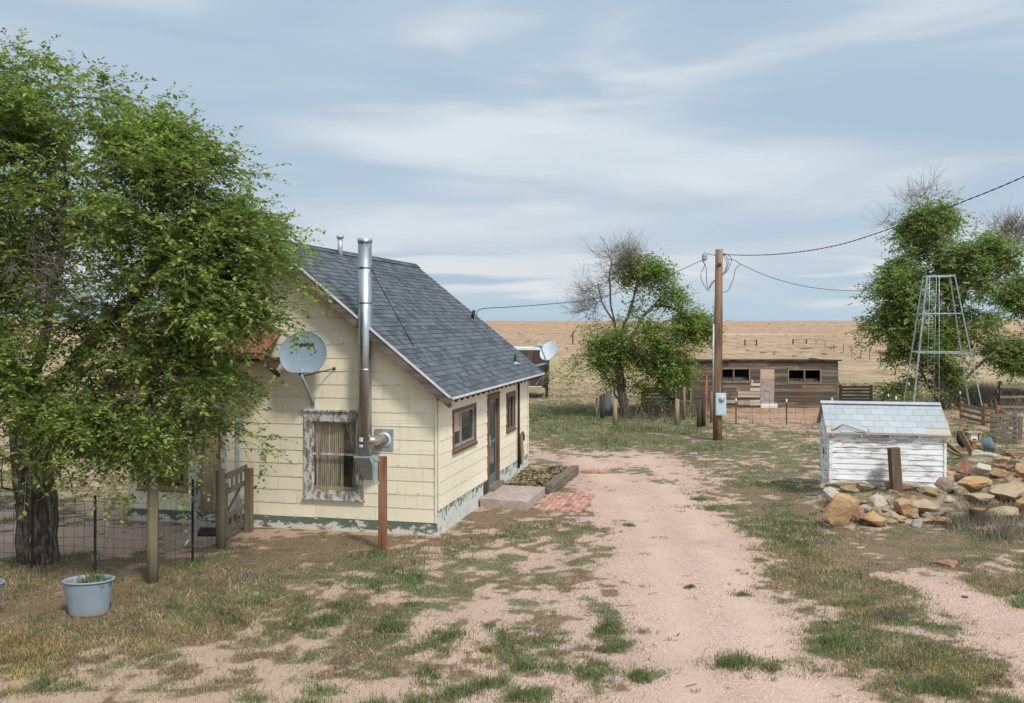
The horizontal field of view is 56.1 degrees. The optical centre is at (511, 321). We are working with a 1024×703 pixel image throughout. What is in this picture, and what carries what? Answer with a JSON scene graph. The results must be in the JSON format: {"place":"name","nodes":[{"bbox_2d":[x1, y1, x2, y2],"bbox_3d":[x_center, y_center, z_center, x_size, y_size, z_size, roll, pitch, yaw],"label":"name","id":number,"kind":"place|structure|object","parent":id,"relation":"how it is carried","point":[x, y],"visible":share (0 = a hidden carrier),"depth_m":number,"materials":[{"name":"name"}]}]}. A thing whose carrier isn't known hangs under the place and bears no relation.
{"place":"outdoors","nodes":[
{"label":"outdoors","id":0,"kind":"place"},
{"bbox_2d":[0,320,1023,702],"bbox_3d":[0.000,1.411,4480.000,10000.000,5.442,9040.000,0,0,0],"label":"ground","id":1,"kind":"structure","parent":0,"point":[634,498],"depth_m":14.99,"materials":[{"name":"soil"}]},
{"bbox_2d":[0,578,16,600],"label":"planter tub","id":2,"kind":"object","parent":1,"relation":"on","point":[2,582],"visible":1,"depth_m":12.96,"materials":[{"name":"blue plastic"}]},
{"bbox_2d":[54,569,126,617],"bbox_3d":[-5.795,3.696,13.156,0.959,0.635,0.575,0,0,-10],"label":"planter tub","id":3,"kind":"object","parent":1,"relation":"on","point":[88,595],"visible":1,"depth_m":13.00,"materials":[{"name":"grey metal"}]},
{"bbox_2d":[0,469,225,583],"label":"yard fence","id":4,"kind":"object","parent":1,"relation":"on","point":[152,553],"visible":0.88,"depth_m":14.93,"materials":[{"name":"brown wood"}]},
{"bbox_2d":[0,27,346,564],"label":"elm tree","id":5,"kind":"object","parent":1,"relation":"on","point":[209,299],"visible":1,"depth_m":14.54,"materials":[{"name":"green plant"}]},
{"bbox_2d":[174,523,215,544],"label":"walkway","id":6,"kind":"structure","parent":1,"relation":"on","point":[201,540],"depth_m":17.48,"materials":[{"name":"concrete"}]},
{"bbox_2d":[197,527,215,535],"bbox_3d":[-5.588,3.928,17.896,0.522,0.025,0.790,0,0,-13],"label":"door mat","id":7,"kind":"object","parent":6,"relation":"on","point":[203,531],"depth_m":17.86,"materials":[{"name":"black rubber"}]},
{"bbox_2d":[244,467,253,532],"bbox_3d":[-4.997,3.440,18.237,0.140,1.300,0.140,0,0,3],"label":"gate post","id":8,"kind":"object","parent":1,"relation":"on","point":[248,500],"visible":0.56,"depth_m":18.17,"materials":[{"name":"brown wood"}]},
{"bbox_2d":[225,464,246,536],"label":"wooden gate","id":9,"kind":"structure","parent":8,"relation":"attached to","point":[236,472],"depth_m":17.62,"materials":[{"name":"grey wood"}]},
{"bbox_2d":[103,234,544,535],"bbox_3d":[-3.694,1.114,22.302,7.347,6.072,9.105,0,0,13],"label":"farmhouse","id":10,"kind":"object","parent":1,"relation":"on","point":[423,381],"visible":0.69,"depth_m":18.54,"materials":[{"name":"beige"}]},
{"bbox_2d":[135,440,190,492],"bbox_3d":[-6.960,2.861,19.175,1.166,1.072,0.150,0,0,13],"label":"window","id":11,"kind":"structure","parent":10,"relation":"in","point":[182,477],"depth_m":19.12,"materials":[{"name":"grey wood"}]},
{"bbox_2d":[201,416,219,511],"bbox_3d":[-5.933,2.863,18.961,0.475,1.993,0.038,0,0,13],"label":"door","id":12,"kind":"structure","parent":10,"relation":"in","point":[207,479],"depth_m":18.96,"materials":[{"name":"beige wood"}]},
{"bbox_2d":[279,331,335,406],"bbox_3d":[-3.875,0.919,18.146,0.925,1.457,0.560,0,0,13],"label":"satellite dish","id":13,"kind":"object","parent":10,"relation":"attached to","point":[298,362],"visible":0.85,"depth_m":18.04,"materials":[{"name":"grey metal"}]},
{"bbox_2d":[300,409,364,501],"bbox_3d":[-3.391,2.554,18.365,1.318,1.725,0.225,0,0,13],"label":"window","id":14,"kind":"structure","parent":10,"relation":"in","point":[329,424],"depth_m":18.41,"materials":[{"name":"beige wood"}]},
{"bbox_2d":[452,403,477,454],"bbox_3d":[-0.999,2.181,19.636,0.140,0.884,1.754,0,0,13],"label":"window","id":15,"kind":"structure","parent":10,"relation":"in","point":[464,425],"depth_m":19.72,"materials":[{"name":"wood"}]},
{"bbox_2d":[490,399,495,483],"bbox_3d":[-0.446,2.740,21.896,0.100,1.920,0.826,0,0,13],"label":"door","id":16,"kind":"structure","parent":10,"relation":"in","point":[492,402],"depth_m":22.00,"materials":[{"name":"brown wood"}]},
{"bbox_2d":[506,390,516,433],"bbox_3d":[-0.061,2.227,23.656,0.140,0.976,0.972,0,0,13],"label":"window","id":17,"kind":"structure","parent":10,"relation":"in","point":[510,396],"depth_m":23.85,"materials":[{"name":"brown wood"}]},
{"bbox_2d":[534,341,556,366],"bbox_3d":[0.820,0.888,25.816,0.741,0.705,0.467,0,0,-15],"label":"satellite dish","id":18,"kind":"object","parent":10,"relation":"on","point":[548,350],"visible":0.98,"depth_m":25.85,"materials":[{"name":"grey metal"}]},
{"bbox_2d":[305,609,351,630],"bbox_3d":[-2.428,3.914,12.666,0.644,0.213,0.692,0,0,0],"label":"grass tuft","id":19,"kind":"object","parent":1,"relation":"on","point":[326,616],"visible":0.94,"depth_m":12.65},
{"bbox_2d":[373,456,386,549],"bbox_3d":[-2.304,3.211,16.750,0.238,1.700,0.150,0,0,0],"label":"service post","id":20,"kind":"object","parent":1,"relation":"on","point":[380,471],"visible":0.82,"depth_m":16.71,"materials":[{"name":"brown wood"}]},
{"bbox_2d":[367,616,409,633],"bbox_3d":[-1.558,3.908,12.410,0.621,0.227,0.486,0,0,30],"label":"grass tuft","id":21,"kind":"object","parent":1,"relation":"on","point":[390,626],"visible":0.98,"depth_m":12.36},
{"bbox_2d":[439,629,456,641],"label":"grass tuft","id":22,"kind":"object","parent":1,"relation":"on","point":[452,635],"visible":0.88,"depth_m":12.02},
{"bbox_2d":[480,643,503,653],"bbox_3d":[-0.272,3.956,11.659,0.407,0.114,0.319,0,0,31],"label":"grass tuft","id":23,"kind":"object","parent":1,"relation":"on","point":[490,647],"visible":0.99,"depth_m":11.62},
{"bbox_2d":[0,480,1020,702],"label":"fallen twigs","id":24,"kind":"object","parent":1,"relation":"on","point":[484,610],"visible":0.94,"depth_m":12.64,"materials":[{"name":"wood"}]},
{"bbox_2d":[0,381,1023,702],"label":"green grass","id":25,"kind":"structure","parent":1,"relation":"on","point":[924,685],"depth_m":13.32,"materials":[{"name":"plant"}]},
{"bbox_2d":[0,382,1023,702],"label":"dry grass","id":26,"kind":"structure","parent":1,"relation":"on","point":[264,580],"depth_m":13.41,"materials":[{"name":"plant"}]},
{"bbox_2d":[480,485,544,510],"bbox_3d":[0.035,3.950,21.296,1.100,0.300,1.897,0,0,13],"label":"concrete step","id":27,"kind":"object","parent":1,"relation":"on","point":[516,497],"visible":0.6,"depth_m":20.80,"materials":[{"name":"concrete"}]},
{"bbox_2d":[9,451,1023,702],"bbox_3d":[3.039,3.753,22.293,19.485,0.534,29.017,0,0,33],"label":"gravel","id":28,"kind":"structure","parent":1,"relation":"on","point":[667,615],"depth_m":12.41,"materials":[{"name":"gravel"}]},
{"bbox_2d":[489,685,562,702],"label":"grass tuft","id":29,"kind":"object","parent":1,"relation":"on","point":[528,694],"visible":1,"depth_m":10.13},
{"bbox_2d":[514,346,548,396],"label":"stock trailer","id":30,"kind":"object","parent":1,"relation":"on","point":[531,353],"visible":0.18,"depth_m":49.87,"materials":[{"name":"black metal"}]},
{"bbox_2d":[513,468,562,493],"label":"bed soil","id":31,"kind":"structure","parent":1,"relation":"on","point":[534,481],"depth_m":23.58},
{"bbox_2d":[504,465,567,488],"bbox_3d":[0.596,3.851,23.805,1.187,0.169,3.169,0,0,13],"label":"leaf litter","id":32,"kind":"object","parent":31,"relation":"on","point":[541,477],"visible":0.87,"depth_m":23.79,"materials":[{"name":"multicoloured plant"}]},
{"bbox_2d":[545,465,578,492],"bbox_3d":[1.254,3.880,23.660,0.200,0.220,3.002,0,0,15],"label":"landscape timber","id":33,"kind":"object","parent":1,"relation":"on","point":[560,480],"visible":0.96,"depth_m":23.28,"materials":[{"name":"grey wood"}]},
{"bbox_2d":[534,467,610,513],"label":"brick paving","id":34,"kind":"structure","parent":1,"relation":"on","point":[560,501],"depth_m":21.14,"materials":[{"name":"brick"}]},
{"bbox_2d":[600,395,604,418],"bbox_3d":[3.686,3.563,39.216,0.185,1.061,0.185,0,0,17],"label":"fence post","id":35,"kind":"object","parent":1,"relation":"on","point":[602,409],"visible":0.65,"depth_m":39.14,"materials":[{"name":"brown wood"}]},
{"bbox_2d":[599,390,611,414],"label":"corrugated sheet","id":36,"kind":"object","parent":1,"relation":"on","point":[608,400],"visible":0.55,"depth_m":42.70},
{"bbox_2d":[590,617,630,636],"bbox_3d":[1.274,3.917,12.392,0.578,0.180,0.632,0,0,-25],"label":"grass tuft","id":37,"kind":"object","parent":1,"relation":"on","point":[606,625],"visible":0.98,"depth_m":12.35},
{"bbox_2d":[594,641,626,653],"bbox_3d":[1.207,3.934,11.625,0.486,0.140,0.365,0,0,-16],"label":"grass tuft","id":38,"kind":"object","parent":1,"relation":"on","point":[609,648],"visible":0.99,"depth_m":11.62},
{"bbox_2d":[536,222,728,417],"bbox_3d":[5.001,-0.019,39.952,8.116,8.315,4.823,0,0,0],"label":"elm tree","id":39,"kind":"object","parent":1,"relation":"on","point":[669,371],"visible":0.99,"depth_m":39.58,"materials":[{"name":"green plant"}]},
{"bbox_2d":[623,667,661,684],"bbox_3d":[1.415,3.932,10.695,0.404,0.146,0.422,0,0,-41],"label":"grass tuft","id":40,"kind":"object","parent":1,"relation":"on","point":[639,677],"visible":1,"depth_m":10.65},
{"bbox_2d":[613,399,700,427],"bbox_3d":[5.600,3.563,36.913,3.358,1.102,0.835,0,0,16],"label":"wire fence","id":41,"kind":"object","parent":1,"relation":"on","point":[698,411],"visible":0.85,"depth_m":36.96,"materials":[{"name":"beige wood"}]},
{"bbox_2d":[604,397,709,422],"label":"dry brush","id":42,"kind":"object","parent":1,"relation":"on","point":[648,410],"visible":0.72,"depth_m":40.52,"materials":[{"name":"plant"}]},
{"bbox_2d":[641,387,674,405],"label":"plank fence","id":43,"kind":"object","parent":1,"relation":"on","point":[668,396],"visible":0.15,"depth_m":43.88,"materials":[{"name":"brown wood"}]},
{"bbox_2d":[675,372,691,406],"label":"plank gate","id":44,"kind":"structure","parent":1,"relation":"on","point":[689,396],"depth_m":43.19,"materials":[{"name":"grey wood"}]},
{"bbox_2d":[683,387,685,419],"bbox_3d":[6.987,3.391,38.961,0.111,1.431,0.111,0,0,-28],"label":"fence post","id":45,"kind":"object","parent":1,"relation":"on","point":[684,407],"visible":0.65,"depth_m":38.92,"materials":[{"name":"brown wood"}]},
{"bbox_2d":[710,391,712,421],"bbox_3d":[7.899,3.442,37.975,0.111,1.315,0.111,0,0,-28],"label":"fence post","id":46,"kind":"object","parent":1,"relation":"on","point":[711,406],"visible":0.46,"depth_m":37.93,"materials":[{"name":"grey wood"}]},
{"bbox_2d":[701,249,740,440],"bbox_3d":[6.982,0.944,32.146,1.305,6.708,0.487,0,0,15],"label":"utility pole","id":47,"kind":"object","parent":1,"relation":"on","point":[719,403],"visible":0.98,"depth_m":32.14,"materials":[{"name":"brown wood"}]},
{"bbox_2d":[476,260,701,314],"bbox_3d":[2.694,-1.078,29.272,9.487,1.950,0.660,0,0,-43],"label":"power line","id":48,"kind":"object","parent":47,"relation":"attached to","point":[586,299],"visible":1,"depth_m":29.23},
{"bbox_2d":[741,264,914,290],"bbox_3d":[12.331,-1.579,37.296,13.698,0.691,0.820,0,0,-44],"label":"power line","id":49,"kind":"object","parent":47,"relation":"attached to","point":[828,289],"visible":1,"depth_m":38.22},
{"bbox_2d":[724,176,1023,255],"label":"power line","id":50,"kind":"object","parent":47,"relation":"attached to","point":[892,227],"visible":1,"depth_m":22.07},
{"bbox_2d":[719,654,760,672],"bbox_3d":[2.634,3.926,11.091,0.498,0.163,0.521,0,0,22],"label":"grass tuft","id":51,"kind":"object","parent":1,"relation":"on","point":[733,663],"visible":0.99,"depth_m":11.06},
{"bbox_2d":[663,358,841,407],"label":"wooden barn","id":52,"kind":"structure","parent":1,"relation":"on","point":[777,383],"depth_m":44.36,"materials":[{"name":"brown wood"}]},
{"bbox_2d":[722,368,749,382],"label":"window","id":53,"kind":"structure","parent":52,"relation":"in","point":[733,379],"depth_m":44.33,"materials":[{"name":"grey wood"}]},
{"bbox_2d":[760,369,774,403],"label":"door","id":54,"kind":"structure","parent":52,"relation":"in","point":[767,393],"depth_m":44.38,"materials":[{"name":"beige wood"}]},
{"bbox_2d":[787,369,820,383],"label":"window","id":55,"kind":"structure","parent":52,"relation":"in","point":[803,379],"depth_m":44.39,"materials":[{"name":"grey wood"}]},
{"bbox_2d":[759,661,781,670],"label":"grass tuft","id":56,"kind":"object","parent":1,"relation":"on","point":[773,665],"visible":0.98,"depth_m":11.04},
{"bbox_2d":[570,456,1010,699],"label":"seedling weeds","id":57,"kind":"object","parent":1,"relation":"on","point":[747,676],"visible":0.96,"depth_m":12.73,"materials":[{"name":"green plant"}]},
{"bbox_2d":[701,394,896,426],"bbox_3d":[11.104,3.446,37.211,7.871,1.333,0.653,0,0,-6],"label":"wire fence","id":58,"kind":"object","parent":1,"relation":"on","point":[703,412],"visible":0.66,"depth_m":37.02,"materials":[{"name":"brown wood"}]},
{"bbox_2d":[787,632,863,653],"bbox_3d":[3.937,3.901,11.874,0.975,0.216,0.745,0,0,31],"label":"grass tuft","id":59,"kind":"object","parent":1,"relation":"on","point":[838,641],"visible":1,"depth_m":11.78,"materials":[{"name":"plant"}]},
{"bbox_2d":[823,487,838,501],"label":"field rock","id":60,"kind":"object","parent":1,"relation":"on","point":[829,493],"visible":0.54,"depth_m":20.11,"materials":[{"name":"stone"}]},
{"bbox_2d":[821,493,856,526],"bbox_3d":[6.339,3.688,18.681,0.688,0.691,0.370,0,0,0],"label":"field rock","id":61,"kind":"object","parent":1,"relation":"on","point":[839,509],"visible":1,"depth_m":18.54,"materials":[{"name":"stone"}]},
{"bbox_2d":[793,338,892,360],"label":"field fence","id":62,"kind":"object","parent":1,"relation":"on","point":[847,350],"visible":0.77,"depth_m":107.00,"materials":[{"name":"brown wood"}]},
{"bbox_2d":[825,481,873,487],"bbox_3d":[7.373,3.582,21.027,1.002,0.227,0.402,0,0,5],"label":"field rock","id":63,"kind":"object","parent":1,"relation":"on","point":[842,484],"visible":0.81,"depth_m":20.90,"materials":[{"name":"stone"}]},
{"bbox_2d":[839,485,859,492],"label":"rubble stone","id":64,"kind":"object","parent":1,"relation":"on","point":[849,489],"visible":1,"depth_m":20.77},
{"bbox_2d":[839,385,872,400],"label":"rail fence","id":65,"kind":"object","parent":1,"relation":"on","point":[856,394],"visible":0.74,"depth_m":47.53,"materials":[{"name":"beige wood"}]},
{"bbox_2d":[851,505,863,522],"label":"field rock","id":66,"kind":"object","parent":1,"relation":"on","point":[859,511],"visible":0.49,"depth_m":19.13,"materials":[{"name":"stone"}]},
{"bbox_2d":[856,481,872,491],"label":"rubble stone","id":67,"kind":"object","parent":1,"relation":"on","point":[862,487],"visible":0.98,"depth_m":20.76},
{"bbox_2d":[860,511,886,526],"bbox_3d":[7.112,3.880,18.771,0.501,0.320,0.417,0,0,0],"label":"field rock","id":68,"kind":"object","parent":1,"relation":"on","point":[873,518],"visible":1,"depth_m":18.66,"materials":[{"name":"stone"}]},
{"bbox_2d":[868,494,887,506],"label":"field rock","id":69,"kind":"object","parent":1,"relation":"on","point":[878,500],"visible":0.7,"depth_m":20.10,"materials":[{"name":"stone"}]},
{"bbox_2d":[816,400,951,493],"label":"storage shed","id":70,"kind":"structure","parent":1,"relation":"on","point":[858,439],"depth_m":21.29,"materials":[{"name":"white wood"}]},
{"bbox_2d":[820,421,825,483],"bbox_3d":[7.262,3.165,22.469,0.057,1.570,1.000,0,0,12],"label":"door","id":71,"kind":"structure","parent":70,"relation":"in","point":[822,426],"depth_m":22.33,"materials":[{"name":"white wood"}]},
{"bbox_2d":[882,511,900,519],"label":"field rock","id":72,"kind":"object","parent":1,"relation":"on","point":[892,514],"visible":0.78,"depth_m":19.09,"materials":[{"name":"stone"}]},
{"bbox_2d":[887,447,902,491],"bbox_3d":[8.298,3.320,20.780,0.289,1.171,0.189,0,0,-17],"label":"wooden post","id":73,"kind":"object","parent":1,"relation":"on","point":[895,469],"visible":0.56,"depth_m":20.73,"materials":[{"name":"wood"}]},
{"bbox_2d":[893,498,917,517],"bbox_3d":[8.038,3.815,19.602,0.477,0.432,0.383,0,0,0],"label":"field rock","id":74,"kind":"object","parent":1,"relation":"on","point":[904,507],"visible":1,"depth_m":19.50,"materials":[{"name":"stone"}]},
{"bbox_2d":[910,519,922,526],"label":"field rock","id":75,"kind":"object","parent":1,"relation":"on","point":[916,522],"visible":1,"depth_m":18.71,"materials":[{"name":"stone"}]},
{"bbox_2d":[909,499,938,514],"bbox_3d":[8.451,3.847,19.733,0.576,0.364,0.409,0,0,0],"label":"field rock","id":76,"kind":"object","parent":1,"relation":"on","point":[925,504],"visible":0.81,"depth_m":19.61,"materials":[{"name":"stone"}]},
{"bbox_2d":[854,382,997,408],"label":"wire fence","id":77,"kind":"object","parent":1,"relation":"on","point":[909,384],"visible":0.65,"depth_m":43.14,"materials":[{"name":"brown"}]},
{"bbox_2d":[845,162,1023,408],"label":"elm tree","id":78,"kind":"object","parent":1,"relation":"on","point":[894,317],"visible":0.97,"depth_m":43.40,"materials":[{"name":"green plant"}]},
{"bbox_2d":[903,275,982,416],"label":"windmill tower","id":79,"kind":"structure","parent":1,"relation":"on","point":[922,320],"depth_m":38.97,"materials":[{"name":"metal"}]},
{"bbox_2d":[930,559,957,567],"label":"field rock","id":80,"kind":"object","parent":1,"relation":"on","point":[947,562],"visible":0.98,"depth_m":15.61,"materials":[{"name":"stone"}]},
{"bbox_2d":[934,476,954,491],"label":"field rock","id":81,"kind":"object","parent":1,"relation":"on","point":[945,483],"visible":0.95,"depth_m":20.88,"materials":[{"name":"stone"}]},
{"bbox_2d":[940,494,955,502],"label":"rubble stone","id":82,"kind":"object","parent":1,"relation":"on","point":[949,499],"visible":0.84,"depth_m":20.26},
{"bbox_2d":[956,429,969,447],"bbox_3d":[14.303,3.709,30.303,0.600,0.600,0.200,0,-10,-20],"label":"old tire","id":83,"kind":"object","parent":1,"relation":"on","point":[959,441],"visible":0.36,"depth_m":30.21,"materials":[{"name":"black rubber"}]},
{"bbox_2d":[957,429,972,455],"bbox_3d":[13.127,3.519,27.750,0.825,0.830,0.160,0,0,-39],"label":"plank","id":84,"kind":"object","parent":1,"relation":"on","point":[966,443],"visible":0.79,"depth_m":27.70,"materials":[{"name":"beige wood"}]},
{"bbox_2d":[959,401,982,424],"bbox_3d":[18.276,3.661,38.127,0.145,0.780,2.306,0,0,5],"label":"rail fence","id":85,"kind":"object","parent":1,"relation":"on","point":[962,405],"visible":0.89,"depth_m":38.21,"materials":[{"name":"brown wood"}]},
{"bbox_2d":[920,473,1023,549],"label":"dry twig litter","id":86,"kind":"object","parent":1,"relation":"on","point":[957,519],"visible":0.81,"depth_m":18.60,"materials":[{"name":"plant"}]},
{"bbox_2d":[955,476,991,490],"bbox_3d":[10.274,3.611,21.277,0.868,0.327,0.379,0,0,0],"label":"field rock","id":87,"kind":"object","parent":1,"relation":"on","point":[974,483],"visible":0.99,"depth_m":21.21,"materials":[{"name":"stone"}]},
{"bbox_2d":[964,431,982,450],"bbox_3d":[13.733,3.720,28.571,0.440,0.862,0.260,0,0,0],"label":"lantern post","id":88,"kind":"object","parent":1,"relation":"on","point":[972,437],"visible":0.84,"depth_m":28.51,"materials":[{"name":"beige wood"}]},
{"bbox_2d":[926,379,1023,413],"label":"dead brush","id":89,"kind":"object","parent":1,"relation":"on","point":[991,401],"visible":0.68,"depth_m":45.54,"materials":[{"name":"plant"}]},
{"bbox_2d":[968,470,982,476],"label":"rubble stone","id":90,"kind":"object","parent":1,"relation":"on","point":[974,473],"visible":0.56,"depth_m":22.22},
{"bbox_2d":[954,459,971,474],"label":"field rock","id":91,"kind":"object","parent":90,"relation":"on","point":[964,467],"visible":1,"depth_m":22.24,"materials":[{"name":"stone"}]},
{"bbox_2d":[968,507,986,525],"bbox_3d":[9.145,3.859,18.868,0.357,0.366,0.332,0,0,0],"label":"cut log","id":92,"kind":"object","parent":1,"relation":"on","point":[980,512],"visible":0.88,"depth_m":18.75,"materials":[{"name":"brown wood"}]},
{"bbox_2d":[947,459,1007,481],"bbox_3d":[11.548,3.648,24.196,2.514,0.724,5.155,0,0,26],"label":"straw pile","id":93,"kind":"object","parent":1,"relation":"on","point":[1001,463],"visible":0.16,"depth_m":23.26,"materials":[{"name":"beige plant"}]},
{"bbox_2d":[968,452,996,463],"bbox_3d":[12.663,3.696,25.943,0.728,0.328,0.559,0,0,0],"label":"field rock","id":94,"kind":"object","parent":93,"relation":"on","point":[984,457],"visible":0.88,"depth_m":25.79,"materials":[{"name":"stone"}]},
{"bbox_2d":[976,463,991,472],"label":"field rock","id":95,"kind":"object","parent":93,"relation":"on","point":[983,468],"visible":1,"depth_m":22.05,"materials":[{"name":"stone"}]},
{"bbox_2d":[962,493,994,501],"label":"field rock","id":96,"kind":"object","parent":1,"relation":"on","point":[983,497],"visible":0.98,"depth_m":20.26,"materials":[{"name":"stone"}]},
{"bbox_2d":[981,437,995,450],"bbox_3d":[14.696,3.822,29.633,0.300,0.433,0.440,-23,-11,28],"label":"plastic drum","id":97,"kind":"object","parent":1,"relation":"on","point":[987,444],"visible":0.89,"depth_m":29.48,"materials":[{"name":"blue plastic"}]},
{"bbox_2d":[982,404,999,427],"bbox_3d":[18.200,3.611,36.474,0.145,0.885,0.803,0,0,-13],"label":"rail fence","id":98,"kind":"object","parent":1,"relation":"on","point":[985,408],"visible":0.76,"depth_m":36.56,"materials":[{"name":"brown wood"}]},
{"bbox_2d":[968,196,1023,383],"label":"elm tree","id":99,"kind":"object","parent":1,"relation":"on","point":[1004,303],"visible":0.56,"depth_m":44.70,"materials":[{"name":"green plant"}]},
{"bbox_2d":[988,467,1007,477],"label":"rubble stone","id":100,"kind":"object","parent":1,"relation":"on","point":[998,472],"visible":0.92,"depth_m":22.25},
{"bbox_2d":[992,456,1009,463],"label":"field rock","id":101,"kind":"object","parent":1,"relation":"on","point":[1002,458],"visible":0.73,"depth_m":25.62,"materials":[{"name":"stone"}]},
{"bbox_2d":[986,506,1019,516],"bbox_3d":[9.939,3.897,19.504,0.710,0.271,0.576,0,0,0],"label":"field rock","id":102,"kind":"object","parent":1,"relation":"on","point":[1015,510],"visible":0.56,"depth_m":19.36,"materials":[{"name":"stone"}]},
{"bbox_2d":[990,411,1016,442],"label":"corral gate","id":103,"kind":"structure","parent":1,"relation":"on","point":[1003,426],"depth_m":31.66,"materials":[{"name":"grey wood"}]},
{"bbox_2d":[987,482,1023,499],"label":"field rock","id":104,"kind":"object","parent":1,"relation":"on","point":[1010,490],"visible":0.96,"depth_m":20.68,"materials":[{"name":"stone"}]},
{"bbox_2d":[998,381,1023,407],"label":"rail fence","id":105,"kind":"object","parent":1,"relation":"on","point":[1000,387],"visible":0.78,"depth_m":41.58,"materials":[{"name":"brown wood"}]},
{"bbox_2d":[1000,407,1021,438],"bbox_3d":[17.848,3.643,34.381,0.145,0.823,3.853,0,0,19],"label":"rail fence","id":106,"kind":"object","parent":1,"relation":"on","point":[1019,427],"visible":0.67,"depth_m":32.57,"materials":[{"name":"grey wood"}]},
{"bbox_2d":[999,450,1023,456],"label":"field rock","id":107,"kind":"object","parent":1,"relation":"on","point":[1009,453],"visible":1,"depth_m":22.85,"materials":[{"name":"stone"}]},
{"bbox_2d":[1016,496,1023,511],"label":"field rock","id":108,"kind":"object","parent":1,"relation":"on","point":[1020,502],"visible":0.72,"depth_m":19.80,"materials":[{"name":"stone"}]},
{"bbox_2d":[0,0,1023,320],"label":"sky","id":109,"kind":"structure","parent":0,"point":[474,143],"materials":[{"name":"blue"}]},
{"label":"rubble stone","id":110,"kind":"object","parent":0,"visible":0},
{"bbox_2d":[1015,463,1023,477],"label":"field rock","id":111,"kind":"object","parent":110,"relation":"on","point":[1019,469],"visible":1,"depth_m":21.64,"materials":[{"name":"stone"}]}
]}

